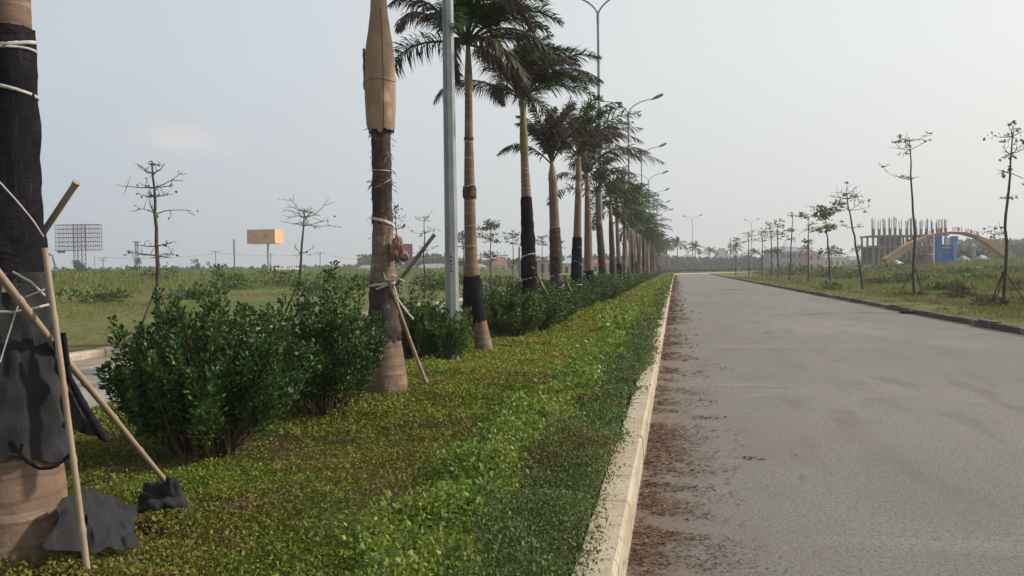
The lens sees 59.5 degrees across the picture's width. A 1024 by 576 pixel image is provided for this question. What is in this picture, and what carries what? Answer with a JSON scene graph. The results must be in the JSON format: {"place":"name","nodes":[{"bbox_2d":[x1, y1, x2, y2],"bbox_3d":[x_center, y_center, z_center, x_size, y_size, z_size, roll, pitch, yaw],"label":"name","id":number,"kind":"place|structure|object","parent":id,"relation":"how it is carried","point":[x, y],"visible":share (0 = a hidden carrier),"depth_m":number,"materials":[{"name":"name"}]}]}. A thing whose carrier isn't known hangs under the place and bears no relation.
{"place":"outdoors","nodes":[
{"label":"outdoors","id":0,"kind":"place"},
{"bbox_2d":[72,303,462,407],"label":"road","id":1,"kind":"structure","parent":0,"point":[87,372],"depth_m":12.71,"materials":[{"name":"asphalt"}]},
{"bbox_2d":[69,293,490,360],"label":"kerb of left field","id":2,"kind":"structure","parent":1,"relation":"on","point":[92,353],"depth_m":16.54,"materials":[{"name":"concrete"}]},
{"bbox_2d":[72,301,462,367],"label":"dirt edge","id":3,"kind":"object","parent":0,"point":[90,361],"visible":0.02,"depth_m":15.78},
{"bbox_2d":[68,286,540,352],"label":"verge of far road","id":4,"kind":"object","parent":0,"point":[79,347],"visible":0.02,"depth_m":18.51,"materials":[{"name":"plant"}]},
{"bbox_2d":[278,199,340,314],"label":"young tree","id":5,"kind":"object","parent":4,"relation":"on","point":[303,224],"visible":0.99,"depth_m":29.89,"materials":[{"name":"green plant"}]},
{"bbox_2d":[410,211,440,298],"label":"young tree","id":6,"kind":"object","parent":4,"relation":"on","point":[421,233],"visible":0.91,"depth_m":45.09,"materials":[{"name":"green plant"}]},
{"bbox_2d":[476,219,507,289],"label":"young tree","id":7,"kind":"object","parent":4,"relation":"on","point":[489,225],"visible":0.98,"depth_m":61.39,"materials":[{"name":"green plant"}]},
{"bbox_2d":[51,265,597,350],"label":"field","id":8,"kind":"structure","parent":0,"point":[75,326],"depth_m":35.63,"materials":[{"name":"plant"}]},
{"bbox_2d":[55,224,101,269],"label":"steel billboard","id":9,"kind":"object","parent":8,"relation":"on","point":[77,241],"visible":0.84,"depth_m":250.41},
{"bbox_2d":[51,266,125,274],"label":"bush","id":10,"kind":"object","parent":8,"relation":"on","point":[68,270],"visible":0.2,"depth_m":90.04,"materials":[{"name":"green plant"}]},
{"bbox_2d":[54,283,133,303],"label":"bush","id":11,"kind":"object","parent":8,"relation":"on","point":[112,295],"visible":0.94,"depth_m":40.03,"materials":[{"name":"green plant"}]},
{"bbox_2d":[121,264,181,280],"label":"bush","id":12,"kind":"object","parent":8,"relation":"on","point":[150,274],"visible":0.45,"depth_m":75.06,"materials":[{"name":"green plant"}]},
{"bbox_2d":[118,161,197,327],"bbox_3d":[-8.732,-0.963,21.701,1.972,4.266,1.390,-1,1,0],"label":"young tree","id":13,"kind":"object","parent":8,"relation":"on","point":[156,245],"visible":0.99,"depth_m":21.76,"materials":[{"name":"green plant"}]},
{"bbox_2d":[163,284,226,299],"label":"bush","id":14,"kind":"object","parent":8,"relation":"on","point":[187,290],"visible":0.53,"depth_m":44.56,"materials":[{"name":"green plant"}]},
{"bbox_2d":[194,265,258,289],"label":"bush","id":15,"kind":"object","parent":8,"relation":"on","point":[235,277],"visible":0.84,"depth_m":61.64,"materials":[{"name":"green plant"}]},
{"bbox_2d":[247,229,283,269],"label":"billboard","id":16,"kind":"object","parent":8,"relation":"on","point":[268,236],"visible":0.91,"depth_m":298.90},
{"bbox_2d":[251,268,305,287],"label":"bush","id":17,"kind":"object","parent":8,"relation":"on","point":[288,278],"visible":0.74,"depth_m":69.22,"materials":[{"name":"green plant"}]},
{"bbox_2d":[288,271,347,295],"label":"bush","id":18,"kind":"object","parent":8,"relation":"on","point":[317,285],"visible":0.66,"depth_m":51.85,"materials":[{"name":"green plant"}]},
{"bbox_2d":[312,270,362,291],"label":"bush","id":19,"kind":"object","parent":8,"relation":"on","point":[347,280],"visible":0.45,"depth_m":59.99,"materials":[{"name":"green plant"}]},
{"bbox_2d":[344,272,369,287],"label":"bush","id":20,"kind":"object","parent":8,"relation":"on","point":[365,277],"visible":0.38,"depth_m":71.38,"materials":[{"name":"green plant"}]},
{"bbox_2d":[416,270,463,291],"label":"bush","id":21,"kind":"object","parent":8,"relation":"on","point":[460,275],"visible":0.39,"depth_m":59.74,"materials":[{"name":"green plant"}]},
{"bbox_2d":[481,274,520,286],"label":"bush","id":22,"kind":"object","parent":8,"relation":"on","point":[500,281],"visible":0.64,"depth_m":74.96,"materials":[{"name":"green plant"}]},
{"bbox_2d":[502,229,520,284],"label":"young tree","id":23,"kind":"object","parent":8,"relation":"on","point":[516,259],"visible":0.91,"depth_m":69.37,"materials":[{"name":"green plant"}]},
{"bbox_2d":[37,273,677,575],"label":"median soil","id":24,"kind":"structure","parent":0,"point":[351,508],"depth_m":5.14,"materials":[{"name":"soil"}]},
{"bbox_2d":[0,0,108,575],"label":"palm tree","id":25,"kind":"object","parent":24,"relation":"on","point":[34,453],"visible":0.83,"depth_m":3.96,"materials":[{"name":"fabric"}]},
{"bbox_2d":[44,180,80,233],"bbox_3d":[-2.791,0.398,4.557,1.723,1.801,0.056,0,1,25],"label":"bamboo stake","id":26,"kind":"object","parent":24,"relation":"on","point":[62,203],"visible":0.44,"depth_m":4.21,"materials":[{"name":"wood"}]},
{"bbox_2d":[41,248,90,575],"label":"bamboo stake","id":27,"kind":"object","parent":24,"relation":"on","point":[82,531],"visible":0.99,"depth_m":3.85,"materials":[{"name":"wood"}]},
{"bbox_2d":[0,269,165,481],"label":"bamboo stake","id":28,"kind":"object","parent":24,"relation":"on","point":[20,302],"visible":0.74,"depth_m":4.22,"materials":[{"name":"wood"}]},
{"bbox_2d":[134,523,168,538],"bbox_3d":[-1.833,1.234,4.527,0.212,0.083,0.138,-1,1,10],"label":"cloth scrap","id":29,"kind":"object","parent":24,"relation":"on","point":[150,530],"visible":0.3,"depth_m":4.49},
{"bbox_2d":[138,475,187,519],"bbox_3d":[-1.896,1.148,4.829,0.286,0.302,0.213,0,2,40],"label":"cloth bundle","id":30,"kind":"object","parent":24,"relation":"on","point":[156,495],"visible":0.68,"depth_m":4.77,"materials":[{"name":"fabric"}]},
{"bbox_2d":[92,263,318,461],"bbox_3d":[-2.239,0.532,6.598,1.490,1.431,1.476,0,1,35],"label":"shrub","id":31,"kind":"object","parent":24,"relation":"on","point":[203,378],"visible":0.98,"depth_m":6.32,"materials":[{"name":"green plant"}]},
{"bbox_2d":[0,368,568,575],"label":"ground cover","id":32,"kind":"object","parent":24,"relation":"on","point":[92,447],"visible":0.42,"depth_m":5.54,"materials":[{"name":"green plant"}]},
{"bbox_2d":[37,488,138,553],"bbox_3d":[-1.912,1.066,4.054,0.226,0.284,0.517,0,2,42],"label":"shade cloth","id":33,"kind":"object","parent":32,"relation":"on","point":[109,520],"visible":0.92,"depth_m":4.07,"materials":[{"name":"fabric"}]},
{"bbox_2d":[261,260,388,417],"bbox_3d":[-1.750,0.472,8.271,1.255,1.469,1.340,-1,1,10],"label":"shrub","id":34,"kind":"object","parent":24,"relation":"on","point":[342,352],"visible":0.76,"depth_m":8.01,"materials":[{"name":"green plant"}]},
{"bbox_2d":[95,303,648,575],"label":"border plants","id":35,"kind":"object","parent":24,"relation":"on","point":[389,553],"visible":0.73,"depth_m":5.25,"materials":[{"name":"green plant"}]},
{"bbox_2d":[361,233,436,337],"bbox_3d":[-1.462,0.313,9.520,1.571,1.750,0.074,0,1,28],"label":"bamboo stake","id":36,"kind":"object","parent":24,"relation":"on","point":[416,258],"visible":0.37,"depth_m":9.24,"materials":[{"name":"wood"}]},
{"bbox_2d":[386,278,429,389],"bbox_3d":[-1.099,0.531,9.579,0.064,1.284,0.683,0,1,36],"label":"bamboo stake","id":37,"kind":"object","parent":24,"relation":"on","point":[417,360],"visible":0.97,"depth_m":9.55,"materials":[{"name":"wood"}]},
{"bbox_2d":[363,277,459,358],"bbox_3d":[-1.530,0.468,13.553,1.536,1.255,1.542,-1,1,10],"label":"shrub","id":38,"kind":"object","parent":24,"relation":"on","point":[415,312],"visible":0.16,"depth_m":13.26,"materials":[{"name":"green plant"}]},
{"bbox_2d":[99,270,757,420],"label":"ground cover","id":39,"kind":"object","parent":24,"relation":"on","point":[583,319],"visible":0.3,"depth_m":13.93,"materials":[{"name":"green plant"}]},
{"bbox_2d":[412,295,473,359],"bbox_3d":[-0.971,0.575,12.851,0.853,1.051,0.979,-1,1,10],"label":"shrub","id":40,"kind":"object","parent":24,"relation":"on","point":[438,339],"visible":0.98,"depth_m":12.64,"materials":[{"name":"green plant"}]},
{"bbox_2d":[362,0,537,397],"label":"palm tree","id":41,"kind":"object","parent":24,"relation":"on","point":[379,87],"visible":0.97,"depth_m":9.35,"materials":[{"name":"brown plant"}]},
{"bbox_2d":[442,0,459,360],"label":"street lamp","id":42,"kind":"object","parent":24,"relation":"on","point":[451,235],"visible":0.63,"depth_m":12.79,"materials":[{"name":"metal"}]},
{"bbox_2d":[387,0,564,353],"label":"palm tree","id":43,"kind":"object","parent":24,"relation":"on","point":[466,13],"visible":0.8,"depth_m":14.19,"materials":[{"name":"plant"}]},
{"bbox_2d":[483,281,545,336],"bbox_3d":[-0.023,0.422,17.914,1.446,1.127,1.454,-1,1,-10],"label":"shrub","id":44,"kind":"object","parent":24,"relation":"on","point":[516,314],"visible":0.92,"depth_m":17.71,"materials":[{"name":"green plant"}]},
{"bbox_2d":[483,277,548,331],"bbox_3d":[-0.030,0.353,18.679,1.481,1.235,1.474,0,1,32],"label":"shrub","id":45,"kind":"object","parent":24,"relation":"on","point":[487,291],"visible":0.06,"depth_m":18.57,"materials":[{"name":"green plant"}]},
{"bbox_2d":[433,19,604,332],"bbox_3d":[0.204,-2.370,18.776,3.613,6.893,3.463,-1,1,10],"label":"palm tree","id":46,"kind":"object","parent":24,"relation":"on","point":[536,70],"visible":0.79,"depth_m":18.55,"materials":[{"name":"plant"}]},
{"bbox_2d":[502,284,569,330],"bbox_3d":[0.347,0.431,18.872,1.746,1.060,1.626,0,1,15],"label":"shrub","id":47,"kind":"object","parent":24,"relation":"on","point":[551,311],"visible":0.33,"depth_m":18.66,"materials":[{"name":"green plant"}]},
{"bbox_2d":[423,273,673,575],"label":"edge grass","id":48,"kind":"structure","parent":24,"relation":"on","point":[591,428],"depth_m":5.27,"materials":[{"name":"green plant"}]},
{"bbox_2d":[497,101,599,289],"bbox_3d":[1.209,-1.881,23.076,2.281,5.712,2.260,-2,2,-40],"label":"palm tree","id":49,"kind":"object","parent":24,"relation":"on","point":[547,136],"visible":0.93,"depth_m":22.82,"materials":[{"name":"plant"}]},
{"bbox_2d":[537,285,568,328],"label":"shrub","id":50,"kind":"object","parent":24,"relation":"on","point":[558,298],"visible":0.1,"depth_m":19.72,"materials":[{"name":"green plant"}]},
{"bbox_2d":[538,279,577,323],"bbox_3d":[0.797,0.355,20.749,1.408,1.124,1.512,-1,1,-20],"label":"shrub","id":51,"kind":"object","parent":24,"relation":"on","point":[571,301],"visible":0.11,"depth_m":20.62,"materials":[{"name":"green plant"}]},
{"bbox_2d":[563,279,596,307],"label":"shrub","id":52,"kind":"object","parent":24,"relation":"on","point":[588,295],"visible":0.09,"depth_m":27.45,"materials":[{"name":"green plant"}]},
{"bbox_2d":[564,274,602,305],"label":"shrub","id":53,"kind":"object","parent":24,"relation":"on","point":[593,291],"visible":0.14,"depth_m":28.42,"materials":[{"name":"green plant"}]},
{"bbox_2d":[527,94,643,308],"bbox_3d":[2.273,-2.476,26.944,3.456,6.716,3.483,-1,1,10],"label":"palm tree","id":54,"kind":"object","parent":24,"relation":"on","point":[576,264],"visible":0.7,"depth_m":26.92,"materials":[{"name":"plant"}]},
{"bbox_2d":[583,0,609,218],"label":"street lamp","id":55,"kind":"object","parent":24,"relation":"on","point":[598,71],"visible":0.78,"depth_m":39.70,"materials":[{"name":"metal"}]},
{"bbox_2d":[545,150,648,277],"bbox_3d":[3.590,-2.637,37.089,4.276,6.590,3.551,-1,1,10],"label":"palm tree","id":56,"kind":"object","parent":24,"relation":"on","point":[600,178],"visible":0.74,"depth_m":37.18,"materials":[{"name":"plant"}]},
{"bbox_2d":[594,277,612,301],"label":"shrub","id":57,"kind":"object","parent":24,"relation":"on","point":[605,294],"visible":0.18,"depth_m":32.38,"materials":[{"name":"green plant"}]},
{"bbox_2d":[557,99,665,287],"bbox_3d":[3.231,-2.856,30.918,4.122,7.288,5.280,-1,1,10],"label":"palm tree","id":58,"kind":"object","parent":24,"relation":"on","point":[589,155],"visible":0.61,"depth_m":30.86,"materials":[{"name":"plant"}]},
{"bbox_2d":[602,273,621,299],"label":"shrub","id":59,"kind":"object","parent":24,"relation":"on","point":[617,289],"visible":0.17,"depth_m":35.17,"materials":[{"name":"green plant"}]},
{"bbox_2d":[582,175,646,278],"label":"palm tree","id":60,"kind":"object","parent":24,"relation":"on","point":[609,204],"visible":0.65,"depth_m":43.18,"materials":[{"name":"plant"}]},
{"bbox_2d":[613,206,644,274],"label":"palm tree","id":61,"kind":"object","parent":24,"relation":"on","point":[632,263],"visible":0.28,"depth_m":62.18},
{"bbox_2d":[595,93,662,269],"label":"street lamp","id":62,"kind":"object","parent":24,"relation":"on","point":[653,98],"visible":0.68,"depth_m":65.31,"materials":[{"name":"metal"}]},
{"bbox_2d":[591,165,667,274],"bbox_3d":[6.781,-3.460,52.995,4.866,7.504,4.409,-1,1,10],"label":"palm tree","id":63,"kind":"object","parent":24,"relation":"on","point":[624,255],"visible":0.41,"depth_m":52.91,"materials":[{"name":"plant"}]},
{"bbox_2d":[596,166,663,274],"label":"palm tree","id":64,"kind":"object","parent":24,"relation":"on","point":[618,260],"visible":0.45,"depth_m":48.22,"materials":[{"name":"plant"}]},
{"bbox_2d":[612,200,658,272],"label":"palm tree","id":65,"kind":"object","parent":24,"relation":"on","point":[631,222],"visible":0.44,"depth_m":57.56,"materials":[{"name":"plant"}]},
{"bbox_2d":[619,219,657,267],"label":"palm tree","id":66,"kind":"object","parent":24,"relation":"on","point":[640,232],"visible":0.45,"depth_m":71.71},
{"bbox_2d":[619,218,664,273],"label":"palm tree","id":67,"kind":"object","parent":24,"relation":"on","point":[639,262],"visible":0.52,"depth_m":76.39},
{"bbox_2d":[622,184,670,273],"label":"palm tree","id":68,"kind":"object","parent":24,"relation":"on","point":[651,215],"visible":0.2,"depth_m":67.05,"materials":[{"name":"plant"}]},
{"bbox_2d":[622,205,672,272],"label":"palm tree","id":69,"kind":"object","parent":24,"relation":"on","point":[662,219],"visible":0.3,"depth_m":98.49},
{"bbox_2d":[638,211,665,270],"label":"palm tree","id":70,"kind":"object","parent":24,"relation":"on","point":[643,250],"visible":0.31,"depth_m":84.93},
{"bbox_2d":[31,0,1023,270],"label":"sky","id":71,"kind":"structure","parent":0,"point":[765,107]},
{"bbox_2d":[626,273,1023,575],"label":"road","id":72,"kind":"structure","parent":0,"point":[892,442],"depth_m":7.68,"materials":[{"name":"asphalt"}]},
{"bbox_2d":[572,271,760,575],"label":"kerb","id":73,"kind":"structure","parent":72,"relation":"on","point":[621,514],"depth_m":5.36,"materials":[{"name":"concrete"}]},
{"bbox_2d":[628,275,780,575],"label":"leaf litter","id":74,"kind":"object","parent":72,"relation":"on","point":[656,442],"visible":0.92,"depth_m":6.34,"materials":[{"name":"plant"}]},
{"bbox_2d":[710,274,1023,336],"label":"gutter","id":75,"kind":"object","parent":72,"relation":"on","point":[1001,331],"visible":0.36,"depth_m":25.07,"materials":[{"name":"concrete"}]},
{"bbox_2d":[711,272,1023,334],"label":"kerb beside verge","id":76,"kind":"structure","parent":72,"relation":"on","point":[997,325],"depth_m":25.73,"materials":[{"name":"concrete"}]},
{"bbox_2d":[715,272,1023,326],"bbox_3d":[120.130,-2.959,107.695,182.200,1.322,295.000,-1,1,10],"label":"field","id":77,"kind":"structure","parent":0,"point":[742,275],"depth_m":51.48,"materials":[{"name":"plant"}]},
{"bbox_2d":[766,218,790,277],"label":"young tree","id":78,"kind":"object","parent":77,"relation":"on","point":[776,251],"visible":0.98,"depth_m":98.23,"materials":[{"name":"green plant"}]},
{"bbox_2d":[759,263,824,275],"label":"bush","id":79,"kind":"object","parent":77,"relation":"on","point":[801,271],"visible":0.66,"depth_m":120.36,"materials":[{"name":"green plant"}]},
{"bbox_2d":[784,212,805,278],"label":"young tree","id":80,"kind":"object","parent":77,"relation":"on","point":[791,237],"visible":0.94,"depth_m":86.06,"materials":[{"name":"green plant"}]},
{"bbox_2d":[798,212,818,281],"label":"young tree","id":81,"kind":"object","parent":77,"relation":"on","point":[808,240],"visible":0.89,"depth_m":74.74,"materials":[{"name":"green plant"}]},
{"bbox_2d":[806,199,847,284],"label":"young tree","id":82,"kind":"object","parent":77,"relation":"on","point":[825,214],"visible":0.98,"depth_m":59.62,"materials":[{"name":"green plant"}]},
{"bbox_2d":[815,280,842,289],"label":"bush","id":83,"kind":"object","parent":77,"relation":"on","point":[834,285],"visible":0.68,"depth_m":49.91,"materials":[{"name":"green plant"}]},
{"bbox_2d":[813,266,866,279],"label":"bush","id":84,"kind":"object","parent":77,"relation":"on","point":[849,272],"visible":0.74,"depth_m":85.12,"materials":[{"name":"green plant"}]},
{"bbox_2d":[830,182,872,288],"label":"young tree","id":85,"kind":"object","parent":77,"relation":"on","point":[855,245],"visible":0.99,"depth_m":50.85,"materials":[{"name":"green plant"}]},
{"bbox_2d":[723,256,1023,318],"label":"field grass","id":86,"kind":"structure","parent":77,"relation":"on","point":[985,285],"depth_m":87.44,"materials":[{"name":"plant"}]},
{"bbox_2d":[857,261,906,272],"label":"bush","id":87,"kind":"object","parent":77,"relation":"on","point":[896,265],"visible":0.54,"depth_m":109.89,"materials":[{"name":"green plant"}]},
{"bbox_2d":[864,271,916,284],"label":"bush","id":88,"kind":"object","parent":77,"relation":"on","point":[897,277],"visible":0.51,"depth_m":61.48,"materials":[{"name":"green plant"}]},
{"bbox_2d":[860,217,948,265],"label":"construction site","id":89,"kind":"object","parent":77,"relation":"on","point":[886,245],"visible":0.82,"depth_m":214.80,"materials":[{"name":"concrete"}]},
{"bbox_2d":[878,131,931,293],"bbox_3d":[17.130,-3.168,38.770,2.094,7.224,1.502,-2,1,-33],"label":"young tree","id":90,"kind":"object","parent":77,"relation":"on","point":[914,233],"visible":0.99,"depth_m":38.53,"materials":[{"name":"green plant"}]},
{"bbox_2d":[899,273,948,282],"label":"bush","id":91,"kind":"object","parent":77,"relation":"on","point":[922,277],"visible":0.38,"depth_m":60.15,"materials":[{"name":"green plant"}]},
{"bbox_2d":[920,279,964,291],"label":"bush","id":92,"kind":"object","parent":77,"relation":"on","point":[939,285],"visible":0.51,"depth_m":43.58,"materials":[{"name":"green plant"}]},
{"bbox_2d":[932,236,957,264],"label":"blue gate","id":93,"kind":"structure","parent":77,"relation":"on","point":[948,251],"depth_m":145.66,"materials":[{"name":"paint"}]},
{"bbox_2d":[881,227,1016,264],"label":"entrance arch","id":94,"kind":"structure","parent":77,"relation":"on","point":[902,250],"depth_m":149.14,"materials":[{"name":"beige paint"}]},
{"bbox_2d":[936,282,978,298],"bbox_3d":[18.059,0.190,36.119,1.591,1.027,1.638,-1,1,-23],"label":"brush heap","id":95,"kind":"object","parent":77,"relation":"on","point":[962,289],"visible":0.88,"depth_m":36.00,"materials":[{"name":"plant"}]},
{"bbox_2d":[929,265,997,274],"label":"bush","id":96,"kind":"object","parent":77,"relation":"on","point":[948,270],"visible":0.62,"depth_m":79.96,"materials":[{"name":"green plant"}]},
{"bbox_2d":[957,248,987,258],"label":"tree","id":97,"kind":"object","parent":77,"relation":"on","point":[964,253],"visible":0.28,"depth_m":180.45,"materials":[{"name":"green plant"}]},
{"bbox_2d":[952,272,999,281],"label":"bush","id":98,"kind":"object","parent":77,"relation":"on","point":[973,275],"visible":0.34,"depth_m":55.26,"materials":[{"name":"green plant"}]},
{"bbox_2d":[967,291,1023,306],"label":"brush heap","id":99,"kind":"object","parent":77,"relation":"on","point":[987,299],"visible":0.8,"depth_m":28.84,"materials":[{"name":"plant"}]},
{"bbox_2d":[974,262,1023,273],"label":"bush","id":100,"kind":"object","parent":77,"relation":"on","point":[1002,269],"visible":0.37,"depth_m":74.76,"materials":[{"name":"green plant"}]},
{"bbox_2d":[982,120,1023,304],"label":"young tree","id":101,"kind":"object","parent":77,"relation":"on","point":[1007,198],"visible":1,"depth_m":28.60,"materials":[{"name":"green plant"}]},
{"bbox_2d":[990,271,1023,306],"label":"support stake","id":102,"kind":"object","parent":77,"relation":"on","point":[1000,280],"visible":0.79,"depth_m":28.67,"materials":[{"name":"brown wood"}]},
{"bbox_2d":[996,275,1023,290],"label":"bush","id":103,"kind":"object","parent":77,"relation":"on","point":[1018,283],"visible":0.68,"depth_m":41.85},
{"label":"ground","id":104,"kind":"structure","parent":0,"visible":0},
{"bbox_2d":[52,252,681,271],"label":"woods","id":105,"kind":"object","parent":104,"relation":"on","point":[434,258],"visible":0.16,"depth_m":371.07,"materials":[{"name":"green plant"}]},
{"bbox_2d":[492,257,507,269],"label":"house","id":106,"kind":"structure","parent":104,"relation":"on","point":[499,263],"depth_m":249.95,"materials":[{"name":"pink tile"}]},
{"bbox_2d":[536,256,549,276],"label":"house","id":107,"kind":"structure","parent":104,"relation":"on","point":[546,267],"depth_m":149.97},
{"bbox_2d":[763,247,805,268],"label":"terrace block","id":108,"kind":"structure","parent":104,"relation":"on","point":[796,258],"depth_m":329.90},
{"bbox_2d":[800,250,821,267],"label":"house","id":109,"kind":"structure","parent":104,"relation":"on","point":[815,259],"depth_m":319.92,"materials":[{"name":"white concrete"}]},
{"bbox_2d":[821,253,846,267],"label":"house","id":110,"kind":"structure","parent":104,"relation":"on","point":[837,260],"depth_m":344.90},
{"bbox_2d":[669,236,1023,269],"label":"woods","id":111,"kind":"object","parent":104,"relation":"on","point":[703,263],"visible":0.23,"depth_m":388.83,"materials":[{"name":"green plant"}]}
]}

